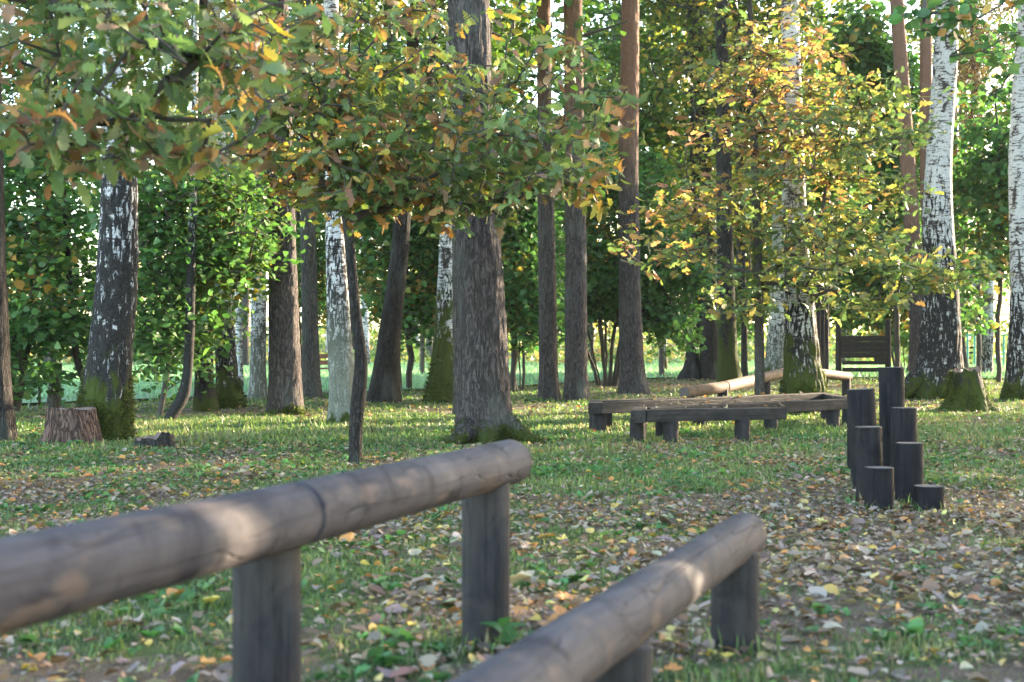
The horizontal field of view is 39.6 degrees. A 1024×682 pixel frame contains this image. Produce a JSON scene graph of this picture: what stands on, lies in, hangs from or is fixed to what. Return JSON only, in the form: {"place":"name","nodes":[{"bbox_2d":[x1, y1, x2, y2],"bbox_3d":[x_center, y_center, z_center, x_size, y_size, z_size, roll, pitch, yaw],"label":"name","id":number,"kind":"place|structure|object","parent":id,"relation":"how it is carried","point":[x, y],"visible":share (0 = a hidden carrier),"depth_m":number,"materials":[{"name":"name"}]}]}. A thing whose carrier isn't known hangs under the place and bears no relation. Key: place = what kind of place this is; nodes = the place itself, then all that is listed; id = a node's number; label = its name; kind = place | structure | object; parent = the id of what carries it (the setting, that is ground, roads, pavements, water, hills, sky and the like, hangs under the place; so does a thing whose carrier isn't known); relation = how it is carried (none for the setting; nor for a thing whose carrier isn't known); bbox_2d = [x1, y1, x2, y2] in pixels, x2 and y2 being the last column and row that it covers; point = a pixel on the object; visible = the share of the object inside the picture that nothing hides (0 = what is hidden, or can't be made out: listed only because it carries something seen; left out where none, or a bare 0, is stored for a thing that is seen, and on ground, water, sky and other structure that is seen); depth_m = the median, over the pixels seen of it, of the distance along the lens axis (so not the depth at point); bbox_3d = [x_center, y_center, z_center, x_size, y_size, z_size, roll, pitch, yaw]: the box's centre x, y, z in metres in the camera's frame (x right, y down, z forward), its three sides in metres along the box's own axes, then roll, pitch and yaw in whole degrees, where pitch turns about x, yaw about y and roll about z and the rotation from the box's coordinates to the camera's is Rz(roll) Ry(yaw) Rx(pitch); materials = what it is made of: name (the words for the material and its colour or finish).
{"place":"outdoors","nodes":[
{"label":"outdoors","id":0,"kind":"place"},
{"bbox_2d":[0,0,1017,341],"label":"sky","id":1,"kind":"structure","parent":0,"point":[887,3],"materials":[{"name":"white"}]},
{"bbox_2d":[0,347,1023,681],"bbox_3d":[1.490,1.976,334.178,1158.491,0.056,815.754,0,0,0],"label":"ground","id":2,"kind":"structure","parent":0,"point":[316,659],"depth_m":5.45,"materials":[{"name":"plant"}]},
{"bbox_2d":[0,57,17,443],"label":"tree","id":3,"kind":"object","parent":2,"relation":"on","point":[8,425],"visible":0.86,"depth_m":14.66,"materials":[{"name":"brown plant"}]},
{"bbox_2d":[37,665,54,675],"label":"fallen leaf","id":4,"kind":"object","parent":2,"relation":"on","point":[45,668],"visible":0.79,"depth_m":4.24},
{"bbox_2d":[0,1,98,409],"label":"tree","id":5,"kind":"object","parent":2,"relation":"on","point":[34,80],"visible":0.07,"depth_m":22.20,"materials":[{"name":"green plant"}]},
{"bbox_2d":[0,0,101,380],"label":"tree","id":6,"kind":"object","parent":2,"relation":"on","point":[77,359],"visible":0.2,"depth_m":21.11,"materials":[{"name":"green plant"}]},
{"bbox_2d":[46,32,65,407],"bbox_3d":[-7.016,-4.090,22.707,2.978,10.554,3.146,0,0,0],"label":"tree","id":7,"kind":"object","parent":2,"relation":"on","point":[53,400],"visible":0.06,"depth_m":22.59,"materials":[{"name":"brown plant"}]},
{"bbox_2d":[39,406,102,444],"bbox_3d":[-4.378,0.906,14.099,0.644,0.510,0.662,0,0,-35],"label":"tree stump","id":8,"kind":"object","parent":2,"relation":"on","point":[63,425],"visible":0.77,"depth_m":13.94,"materials":[{"name":"brown wood"}]},
{"bbox_2d":[1,22,159,411],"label":"hazel bush","id":9,"kind":"object","parent":2,"relation":"on","point":[34,318],"visible":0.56,"depth_m":20.60,"materials":[{"name":"green plant"}]},
{"bbox_2d":[74,1,138,441],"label":"birch tree","id":10,"kind":"object","parent":2,"relation":"on","point":[107,382],"visible":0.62,"depth_m":14.44,"materials":[{"name":"grey plant"}]},
{"bbox_2d":[103,616,122,626],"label":"fallen leaf","id":11,"kind":"object","parent":2,"relation":"on","point":[115,621],"visible":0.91,"depth_m":4.85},
{"bbox_2d":[134,432,176,449],"bbox_3d":[-3.446,1.016,13.725,0.377,0.287,0.424,0,0,-37],"label":"rock","id":12,"kind":"object","parent":2,"relation":"on","point":[160,438],"visible":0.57,"depth_m":13.60,"materials":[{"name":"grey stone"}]},
{"bbox_2d":[0,0,343,206],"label":"oak tree","id":13,"kind":"object","parent":2,"relation":"on","point":[163,142],"visible":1,"depth_m":6.30,"materials":[{"name":"green plant"}]},
{"bbox_2d":[163,0,198,420],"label":"birch tree","id":14,"kind":"object","parent":2,"relation":"on","point":[178,404],"visible":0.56,"depth_m":18.79,"materials":[{"name":"plant"}]},
{"bbox_2d":[170,661,192,674],"bbox_3d":[-0.978,0.966,4.204,0.072,0.032,0.065,-8,-2,-37],"label":"fallen leaf","id":15,"kind":"object","parent":2,"relation":"on","point":[178,666],"visible":0.91,"depth_m":4.21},
{"bbox_2d":[46,112,325,416],"bbox_3d":[-4.471,-1.025,19.941,3.832,4.191,4.156,0,0,0],"label":"linden tree","id":16,"kind":"object","parent":2,"relation":"on","point":[232,244],"visible":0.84,"depth_m":19.20,"materials":[{"name":"green plant"}]},
{"bbox_2d":[20,0,377,410],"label":"tree","id":17,"kind":"object","parent":2,"relation":"on","point":[207,400],"visible":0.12,"depth_m":21.67,"materials":[{"name":"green plant"}]},
{"bbox_2d":[187,0,248,408],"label":"birch tree","id":18,"kind":"object","parent":2,"relation":"on","point":[230,393],"visible":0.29,"depth_m":22.54,"materials":[{"name":"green plant"}]},
{"bbox_2d":[210,670,231,681],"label":"fallen leaf","id":19,"kind":"object","parent":2,"relation":"on","point":[218,675],"visible":0.97,"depth_m":4.05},
{"bbox_2d":[215,661,231,671],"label":"fallen leaf","id":20,"kind":"object","parent":2,"relation":"on","point":[226,666],"visible":0.7,"depth_m":4.32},
{"bbox_2d":[224,0,265,366],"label":"tree trunk","id":21,"kind":"object","parent":2,"relation":"on","point":[246,301],"depth_m":59.31,"materials":[{"name":"plant"}]},
{"bbox_2d":[0,440,531,681],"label":"log rail","id":22,"kind":"object","parent":2,"relation":"on","point":[255,540],"visible":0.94,"depth_m":3.24,"materials":[{"name":"wood"}]},
{"bbox_2d":[178,0,357,398],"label":"birch tree","id":23,"kind":"object","parent":2,"relation":"on","point":[257,388],"visible":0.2,"depth_m":26.65,"materials":[{"name":"white plant"}]},
{"bbox_2d":[261,0,307,415],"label":"pine tree","id":24,"kind":"object","parent":2,"relation":"on","point":[285,392],"visible":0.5,"depth_m":20.21,"materials":[{"name":"brown plant"}]},
{"bbox_2d":[225,102,374,377],"bbox_3d":[-5.282,-2.659,32.592,4.313,7.539,3.874,0,0,0],"label":"linden tree","id":25,"kind":"object","parent":2,"relation":"on","point":[321,270],"visible":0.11,"depth_m":32.07,"materials":[{"name":"green plant"}]},
{"bbox_2d":[299,2,323,397],"bbox_3d":[-4.570,-6.951,27.203,5.930,16.301,5.860,0,0,0],"label":"pine tree","id":26,"kind":"object","parent":2,"relation":"on","point":[311,384],"visible":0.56,"depth_m":26.98,"materials":[{"name":"grey plant"}]},
{"bbox_2d":[324,0,353,423],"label":"birch tree","id":27,"kind":"object","parent":2,"relation":"on","point":[340,357],"visible":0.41,"depth_m":17.94,"materials":[{"name":"white plant"}]},
{"bbox_2d":[367,630,385,640],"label":"fallen leaf","id":28,"kind":"object","parent":2,"relation":"on","point":[375,635],"visible":1,"depth_m":4.64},
{"bbox_2d":[368,585,385,595],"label":"fallen leaf","id":29,"kind":"object","parent":2,"relation":"on","point":[378,589],"visible":1,"depth_m":5.43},
{"bbox_2d":[142,0,650,464],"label":"oak tree","id":30,"kind":"object","parent":2,"relation":"on","point":[331,119],"visible":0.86,"depth_m":11.70,"materials":[{"name":"green plant"}]},
{"bbox_2d":[299,130,499,390],"bbox_3d":[-2.376,-1.871,30.995,4.829,5.934,4.028,0,0,0],"label":"maple tree","id":31,"kind":"object","parent":2,"relation":"on","point":[419,305],"visible":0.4,"depth_m":30.17,"materials":[{"name":"green plant"}]},
{"bbox_2d":[390,666,416,677],"bbox_3d":[-0.322,0.973,4.194,0.088,0.024,0.076,0,0,-11],"label":"fallen leaf","id":32,"kind":"object","parent":2,"relation":"on","point":[403,670],"visible":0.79,"depth_m":4.17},
{"bbox_2d":[311,5,516,374],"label":"maple tree","id":33,"kind":"object","parent":2,"relation":"on","point":[422,346],"visible":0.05,"depth_m":44.10,"materials":[{"name":"green plant"}]},
{"bbox_2d":[290,0,555,390],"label":"tree","id":34,"kind":"object","parent":2,"relation":"on","point":[391,38],"visible":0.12,"depth_m":30.40,"materials":[{"name":"green plant"}]},
{"bbox_2d":[418,662,435,671],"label":"fallen leaf","id":35,"kind":"object","parent":2,"relation":"on","point":[428,668],"visible":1,"depth_m":4.18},
{"bbox_2d":[417,654,438,666],"bbox_3d":[-0.247,0.945,4.224,0.069,0.024,0.080,-3,24,1],"label":"fallen leaf","id":36,"kind":"object","parent":35,"relation":"on","point":[427,660],"visible":1,"depth_m":4.21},
{"bbox_2d":[250,0,626,402],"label":"tree","id":37,"kind":"object","parent":2,"relation":"on","point":[384,385],"visible":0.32,"depth_m":24.83,"materials":[{"name":"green plant"}]},
{"bbox_2d":[450,106,458,414],"bbox_3d":[-0.862,-3.983,20.181,2.292,10.324,2.227,0,0,0],"label":"tree","id":38,"kind":"object","parent":2,"relation":"on","point":[455,320],"visible":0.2,"depth_m":20.16,"materials":[{"name":"brown plant"}]},
{"bbox_2d":[385,0,550,403],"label":"birch tree","id":39,"kind":"object","parent":2,"relation":"on","point":[439,386],"visible":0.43,"depth_m":24.54,"materials":[{"name":"grey plant"}]},
{"bbox_2d":[436,0,550,445],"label":"pine tree","id":40,"kind":"object","parent":2,"relation":"on","point":[484,413],"visible":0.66,"depth_m":14.32,"materials":[{"name":"brown plant"}]},
{"bbox_2d":[479,617,526,649],"bbox_3d":[-0.025,0.949,4.505,0.142,0.168,0.104,0,0,-32],"label":"seedling","id":41,"kind":"object","parent":2,"relation":"on","point":[504,635],"visible":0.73,"depth_m":4.51,"materials":[{"name":"green plant"}]},
{"bbox_2d":[0,377,1023,681],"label":"leaf litter","id":42,"kind":"object","parent":2,"relation":"on","point":[808,541],"visible":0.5,"depth_m":7.34,"materials":[{"name":"plant"}]},
{"bbox_2d":[510,570,532,584],"bbox_3d":[0.033,0.929,5.599,0.099,0.043,0.089,-31,-12,20],"label":"fallen leaf","id":43,"kind":"object","parent":42,"relation":"on","point":[522,574],"visible":0.94,"depth_m":5.59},
{"bbox_2d":[893,573,913,581],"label":"fallen leaf","id":44,"kind":"object","parent":42,"relation":"on","point":[896,578],"visible":0.91,"depth_m":5.85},
{"bbox_2d":[922,578,940,590],"bbox_3d":[1.643,0.961,5.573,0.072,0.032,0.065,-16,33,13],"label":"fallen leaf","id":45,"kind":"object","parent":42,"relation":"on","point":[930,584],"visible":1,"depth_m":5.58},
{"bbox_2d":[0,423,1023,681],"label":"weeds","id":46,"kind":"object","parent":2,"relation":"on","point":[912,625],"visible":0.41,"depth_m":9.48,"materials":[{"name":"green plant"}]},
{"bbox_2d":[28,312,1008,364],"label":"scrub","id":47,"kind":"object","parent":2,"relation":"on","point":[534,355],"visible":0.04,"depth_m":81.92,"materials":[{"name":"green plant"}]},
{"bbox_2d":[537,0,561,400],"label":"pine tree","id":48,"kind":"object","parent":2,"relation":"on","point":[548,384],"visible":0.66,"depth_m":26.02,"materials":[{"name":"brown plant"}]},
{"bbox_2d":[494,97,614,392],"bbox_3d":[0.307,-2.011,29.995,4.057,6.216,3.820,0,0,-36],"label":"hazel bush","id":49,"kind":"object","parent":2,"relation":"on","point":[520,275],"visible":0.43,"depth_m":29.33,"materials":[{"name":"green plant"}]},
{"bbox_2d":[489,0,685,369],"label":"maple tree","id":50,"kind":"object","parent":2,"relation":"on","point":[588,11],"visible":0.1,"depth_m":47.42,"materials":[{"name":"green plant"}]},
{"bbox_2d":[563,0,628,400],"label":"pine tree","id":51,"kind":"object","parent":2,"relation":"on","point":[576,384],"visible":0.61,"depth_m":25.68,"materials":[{"name":"brown plant"}]},
{"bbox_2d":[448,512,766,681],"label":"log rail","id":52,"kind":"object","parent":2,"relation":"on","point":[604,635],"visible":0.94,"depth_m":3.28,"materials":[{"name":"wood"}]},
{"bbox_2d":[618,0,650,393],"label":"pine tree","id":53,"kind":"object","parent":2,"relation":"on","point":[632,376],"visible":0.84,"depth_m":28.69,"materials":[{"name":"brown plant"}]},
{"bbox_2d":[554,137,721,386],"bbox_3d":[2.752,-1.929,34.815,5.042,6.105,4.402,0,0,0],"label":"hazel bush","id":54,"kind":"object","parent":2,"relation":"on","point":[664,314],"visible":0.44,"depth_m":34.03,"materials":[{"name":"green plant"}]},
{"bbox_2d":[553,58,736,377],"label":"maple tree","id":55,"kind":"object","parent":2,"relation":"on","point":[661,135],"visible":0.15,"depth_m":41.94,"materials":[{"name":"green plant"}]},
{"bbox_2d":[584,0,777,379],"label":"tree","id":56,"kind":"object","parent":2,"relation":"on","point":[708,362],"visible":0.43,"depth_m":40.20,"materials":[{"name":"green plant"}]},
{"bbox_2d":[551,0,850,379],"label":"tree","id":57,"kind":"object","parent":2,"relation":"on","point":[690,370],"visible":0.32,"depth_m":39.95,"materials":[{"name":"green plant"}]},
{"bbox_2d":[588,392,846,442],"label":"zigzag beam","id":58,"kind":"structure","parent":2,"relation":"on","point":[665,416],"depth_m":16.15,"materials":[{"name":"brown wood"}]},
{"bbox_2d":[610,0,828,381],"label":"tree","id":59,"kind":"object","parent":2,"relation":"on","point":[728,367],"visible":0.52,"depth_m":37.50,"materials":[{"name":"brown plant"}]},
{"bbox_2d":[668,111,773,341],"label":"maple tree","id":60,"kind":"object","parent":2,"relation":"on","point":[750,326],"visible":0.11,"depth_m":47.47,"materials":[{"name":"green plant"}]},
{"bbox_2d":[639,0,842,376],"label":"tree","id":61,"kind":"object","parent":2,"relation":"on","point":[740,245],"visible":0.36,"depth_m":38.75,"materials":[{"name":"green plant"}]},
{"bbox_2d":[679,368,852,397],"bbox_3d":[4.367,0.884,23.522,0.420,0.870,8.072,0,0,28],"label":"log rail","id":62,"kind":"object","parent":2,"relation":"on","point":[721,389],"visible":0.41,"depth_m":21.58,"materials":[{"name":"wood"}]},
{"bbox_2d":[779,0,829,413],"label":"birch tree","id":63,"kind":"object","parent":2,"relation":"on","point":[803,371],"visible":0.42,"depth_m":20.79,"materials":[{"name":"white plant"}]},
{"bbox_2d":[732,19,886,323],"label":"maple tree","id":64,"kind":"object","parent":2,"relation":"on","point":[812,187],"visible":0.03,"depth_m":51.93,"materials":[{"name":"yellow plant"}]},
{"bbox_2d":[606,0,1014,394],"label":"oak tree","id":65,"kind":"object","parent":2,"relation":"on","point":[931,276],"visible":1,"depth_m":19.68,"materials":[{"name":"yellow plant"}]},
{"bbox_2d":[808,586,826,597],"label":"fallen leaf","id":66,"kind":"object","parent":2,"relation":"on","point":[821,591],"visible":0.94,"depth_m":5.55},
{"bbox_2d":[815,226,820,359],"bbox_3d":[7.864,-0.843,36.532,0.165,4.301,0.140,0,0,0],"label":"climbing pole","id":67,"kind":"object","parent":2,"relation":"on","point":[818,315],"visible":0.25,"depth_m":36.47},
{"bbox_2d":[820,223,824,368],"bbox_3d":[7.996,-0.893,36.632,0.148,4.400,0.140,0,0,0],"label":"climbing pole","id":68,"kind":"object","parent":2,"relation":"on","point":[822,336],"visible":0.36,"depth_m":36.57,"materials":[{"name":"wood"}]},
{"bbox_2d":[824,217,828,383],"bbox_3d":[8.115,-0.943,36.733,0.140,4.500,0.140,0,0,0],"label":"climbing pole","id":69,"kind":"object","parent":2,"relation":"on","point":[827,341],"visible":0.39,"depth_m":36.67,"materials":[{"name":"wood"}]},
{"bbox_2d":[823,584,839,594],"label":"fallen leaf","id":70,"kind":"object","parent":2,"relation":"on","point":[830,588],"visible":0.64,"depth_m":5.69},
{"bbox_2d":[847,409,849,468],"bbox_3d":[2.686,0.882,11.053,0.162,0.700,0.162,0,0,0],"label":"stepping post","id":71,"kind":"object","parent":2,"relation":"on","point":[848,456],"visible":0.12,"depth_m":11.04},
{"bbox_2d":[848,667,868,676],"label":"fallen leaf","id":72,"kind":"object","parent":2,"relation":"on","point":[862,671],"visible":1,"depth_m":4.14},
{"bbox_2d":[847,388,876,488],"bbox_3d":[2.412,0.779,9.744,0.190,0.900,0.190,-3,0,0],"label":"stepping post","id":73,"kind":"object","parent":2,"relation":"on","point":[861,405],"visible":0.41,"depth_m":9.68,"materials":[{"name":"wood"}]},
{"bbox_2d":[835,320,890,371],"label":"plank wall","id":74,"kind":"structure","parent":2,"relation":"on","point":[877,349],"depth_m":41.10,"materials":[{"name":"wood"}]},
{"bbox_2d":[809,188,921,371],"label":"thicket","id":75,"kind":"object","parent":2,"relation":"on","point":[859,283],"visible":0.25,"depth_m":45.56,"materials":[{"name":"green plant"}]},
{"bbox_2d":[855,426,882,500],"bbox_3d":[2.260,0.884,8.994,0.170,0.685,0.170,-1,0,0],"label":"stepping post","id":76,"kind":"object","parent":2,"relation":"on","point":[868,446],"visible":0.52,"depth_m":8.93,"materials":[{"name":"wood"}]},
{"bbox_2d":[864,466,893,512],"bbox_3d":[2.181,0.987,8.447,0.174,0.475,0.174,0,0,0],"label":"stepping post","id":77,"kind":"object","parent":2,"relation":"on","point":[879,485],"visible":0.51,"depth_m":8.37,"materials":[{"name":"wood"}]},
{"bbox_2d":[811,0,959,366],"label":"maple tree","id":78,"kind":"object","parent":2,"relation":"on","point":[867,37],"visible":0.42,"depth_m":39.01,"materials":[{"name":"green plant"}]},
{"bbox_2d":[878,367,904,466],"bbox_3d":[2.679,0.707,10.008,0.178,1.045,0.178,-1,0,0],"label":"stepping post","id":79,"kind":"object","parent":2,"relation":"on","point":[891,388],"visible":0.35,"depth_m":9.94,"materials":[{"name":"wood"}]},
{"bbox_2d":[890,407,916,491],"bbox_3d":[2.604,0.835,9.454,0.174,0.785,0.174,0,0,0],"label":"stepping post","id":80,"kind":"object","parent":2,"relation":"on","point":[903,424],"visible":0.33,"depth_m":9.39,"materials":[{"name":"wood"}]},
{"bbox_2d":[890,0,921,372],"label":"pine tree","id":81,"kind":"object","parent":2,"relation":"on","point":[900,60],"visible":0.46,"depth_m":35.13,"materials":[{"name":"brown plant"}]},
{"bbox_2d":[895,442,923,503],"bbox_3d":[2.482,0.931,8.886,0.174,0.590,0.174,0,0,0],"label":"stepping post","id":82,"kind":"object","parent":2,"relation":"on","point":[909,465],"visible":0.56,"depth_m":8.82,"materials":[{"name":"wood"}]},
{"bbox_2d":[919,0,931,226],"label":"pine tree","id":83,"kind":"object","parent":2,"relation":"on","point":[925,70],"visible":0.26,"depth_m":36.93,"materials":[{"name":"brown plant"}]},
{"bbox_2d":[914,484,944,512],"bbox_3d":[2.477,1.042,8.446,0.178,0.365,0.179,0,0,0],"label":"stepping post","id":84,"kind":"object","parent":2,"relation":"on","point":[930,496],"visible":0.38,"depth_m":8.37,"materials":[{"name":"wood"}]},
{"bbox_2d":[904,0,963,399],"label":"birch tree","id":85,"kind":"object","parent":2,"relation":"on","point":[939,355],"visible":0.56,"depth_m":26.22,"materials":[{"name":"white plant"}]},
{"bbox_2d":[890,4,1005,309],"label":"pine tree","id":86,"kind":"object","parent":2,"relation":"on","point":[964,248],"visible":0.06,"depth_m":66.22,"materials":[{"name":"brown plant"}]},
{"bbox_2d":[882,0,1023,74],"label":"birch tree","id":87,"kind":"object","parent":2,"relation":"on","point":[952,17],"visible":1,"depth_m":10.50,"materials":[{"name":"green plant"}]},
{"bbox_2d":[906,0,1010,368],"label":"tree","id":88,"kind":"object","parent":2,"relation":"on","point":[966,364],"visible":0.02,"depth_m":51.51,"materials":[{"name":"brown plant"}]},
{"bbox_2d":[916,14,1016,382],"bbox_3d":[13.218,-3.858,36.961,4.880,9.951,4.317,0,0,0],"label":"maple tree","id":89,"kind":"object","parent":2,"relation":"on","point":[980,184],"visible":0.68,"depth_m":36.58,"materials":[{"name":"green plant"}]},
{"bbox_2d":[938,365,999,411],"bbox_3d":[6.986,0.779,21.779,0.905,0.810,1.011,0,0,27],"label":"tree stump","id":90,"kind":"object","parent":2,"relation":"on","point":[967,390],"visible":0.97,"depth_m":21.56,"materials":[{"name":"green wood"}]},
{"bbox_2d":[968,672,988,681],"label":"fallen leaf","id":91,"kind":"object","parent":2,"relation":"on","point":[977,676],"visible":1,"depth_m":4.11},
{"bbox_2d":[952,0,1017,376],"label":"larch tree","id":92,"kind":"object","parent":2,"relation":"on","point":[975,78],"visible":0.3,"depth_m":42.63,"materials":[{"name":"green plant"}]},
{"bbox_2d":[965,242,1009,345],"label":"linden tree","id":93,"kind":"object","parent":2,"relation":"on","point":[995,297],"visible":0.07,"depth_m":102.94,"materials":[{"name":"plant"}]},
{"bbox_2d":[985,0,1023,399],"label":"birch tree","id":94,"kind":"object","parent":2,"relation":"on","point":[1013,386],"visible":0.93,"depth_m":25.70,"materials":[{"name":"white plant"}]},
{"bbox_2d":[19,355,1005,402],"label":"lawn","id":95,"kind":"structure","parent":0,"point":[137,395],"depth_m":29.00,"materials":[{"name":"plant"}]},
{"bbox_2d":[26,210,97,336],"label":"maple tree","id":96,"kind":"object","parent":95,"relation":"on","point":[89,263],"visible":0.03,"depth_m":88.53,"materials":[{"name":"green plant"}]},
{"bbox_2d":[70,1,190,365],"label":"birch tree","id":97,"kind":"object","parent":95,"relation":"on","point":[146,67],"visible":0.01,"depth_m":58.38,"materials":[{"name":"green plant"}]},
{"bbox_2d":[134,0,292,385],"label":"birch tree","id":98,"kind":"object","parent":95,"relation":"on","point":[239,347],"visible":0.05,"depth_m":30.80,"materials":[{"name":"grey plant"}]},
{"bbox_2d":[316,219,380,348],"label":"maple tree","id":99,"kind":"object","parent":95,"relation":"on","point":[371,328],"visible":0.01,"depth_m":81.64,"materials":[{"name":"green plant"}]},
{"bbox_2d":[320,2,406,363],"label":"birch tree","id":100,"kind":"object","parent":95,"relation":"on","point":[366,328],"depth_m":65.27,"materials":[{"name":"white plant"}]},
{"bbox_2d":[639,0,734,369],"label":"birch tree","id":101,"kind":"object","parent":95,"relation":"on","point":[665,346],"visible":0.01,"depth_m":51.57,"materials":[{"name":"green plant"}]},
{"bbox_2d":[639,0,771,310],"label":"birch tree","id":102,"kind":"object","parent":95,"relation":"on","point":[675,47],"visible":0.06,"depth_m":46.13,"materials":[{"name":"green plant"}]},
{"bbox_2d":[707,0,860,371],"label":"birch tree","id":103,"kind":"object","parent":95,"relation":"on","point":[774,355],"visible":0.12,"depth_m":44.23,"materials":[{"name":"white plant"}]},
{"bbox_2d":[906,0,1017,372],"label":"birch tree","id":104,"kind":"object","parent":95,"relation":"on","point":[987,354],"visible":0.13,"depth_m":46.13,"materials":[{"name":"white plant"}]},
{"bbox_2d":[966,334,975,365],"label":"exercise frame","id":105,"kind":"object","parent":95,"relation":"on","point":[967,343],"visible":0.33,"depth_m":60.02,"materials":[{"name":"green metal"}]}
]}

